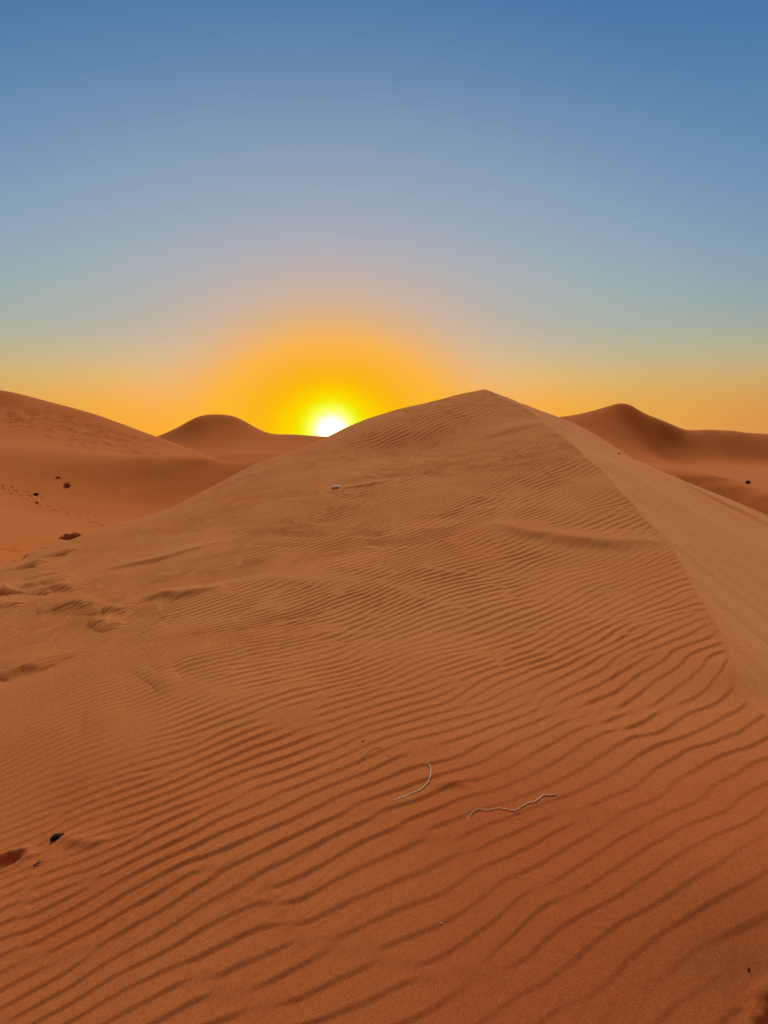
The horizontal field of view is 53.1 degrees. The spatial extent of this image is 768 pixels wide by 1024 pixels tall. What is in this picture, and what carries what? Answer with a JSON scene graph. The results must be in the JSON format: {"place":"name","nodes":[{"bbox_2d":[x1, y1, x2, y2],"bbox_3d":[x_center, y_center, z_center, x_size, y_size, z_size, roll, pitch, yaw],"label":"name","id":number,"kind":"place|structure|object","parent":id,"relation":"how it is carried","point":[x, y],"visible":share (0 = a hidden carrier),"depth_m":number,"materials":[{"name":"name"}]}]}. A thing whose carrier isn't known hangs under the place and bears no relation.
{"place":"outdoors","nodes":[
{"label":"outdoors","id":0,"kind":"place"},
{"bbox_2d":[0,390,263,560],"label":"sand dune","id":1,"kind":"structure","parent":0,"point":[112,472],"depth_m":53.25,"materials":[{"name":"orange sand"}]},
{"bbox_2d":[157,414,325,454],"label":"sand dune","id":2,"kind":"structure","parent":0,"point":[211,434],"depth_m":143.72,"materials":[{"name":"orange sand"}]},
{"bbox_2d":[208,451,286,462],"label":"sand dune","id":3,"kind":"structure","parent":0,"point":[245,457],"depth_m":82.62,"materials":[{"name":"orange sand"}]},
{"bbox_2d":[0,389,767,1023],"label":"sand dune","id":4,"kind":"structure","parent":0,"point":[498,605],"depth_m":3.50,"materials":[{"name":"orange sand"}]},
{"bbox_2d":[50,833,64,840],"bbox_3d":[-1.307,1.298,3.076,0.028,0.026,0.061,4,7,42],"label":"pellet","id":5,"kind":"object","parent":4,"relation":"on","point":[54,837],"visible":1,"depth_m":3.06},
{"bbox_2d":[58,532,81,539],"bbox_3d":[-11.638,0.963,28.780,1.138,0.419,0.750,0,5,0],"label":"scrub bush","id":6,"kind":"object","parent":4,"relation":"on","point":[66,536],"visible":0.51,"depth_m":28.66,"materials":[{"name":"brown plant"}]},
{"bbox_2d":[393,763,430,800],"bbox_3d":[0.139,1.129,3.199,0.071,0.075,0.259,4,6,36],"label":"grass stem","id":7,"kind":"object","parent":4,"relation":"on","point":[418,790],"visible":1,"depth_m":3.16,"materials":[{"name":"plant"}]},
{"bbox_2d":[467,794,556,821],"bbox_3d":[0.505,1.164,3.038,0.382,0.065,0.053,-1,5,-11],"label":"grass stem","id":8,"kind":"object","parent":4,"relation":"on","point":[517,808],"visible":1,"depth_m":3.04,"materials":[{"name":"plant"}]},
{"bbox_2d":[0,0,767,436],"label":"sky","id":9,"kind":"structure","parent":0,"point":[324,218],"materials":[{"name":"blue"}]},
{"bbox_2d":[560,403,767,490],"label":"sand dune","id":10,"kind":"structure","parent":0,"point":[649,440],"depth_m":96.52,"materials":[{"name":"orange sand"}]},
{"bbox_2d":[658,469,767,514],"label":"sand dune","id":11,"kind":"structure","parent":0,"point":[745,495],"depth_m":31.98,"materials":[{"name":"orange sand"}]}
]}

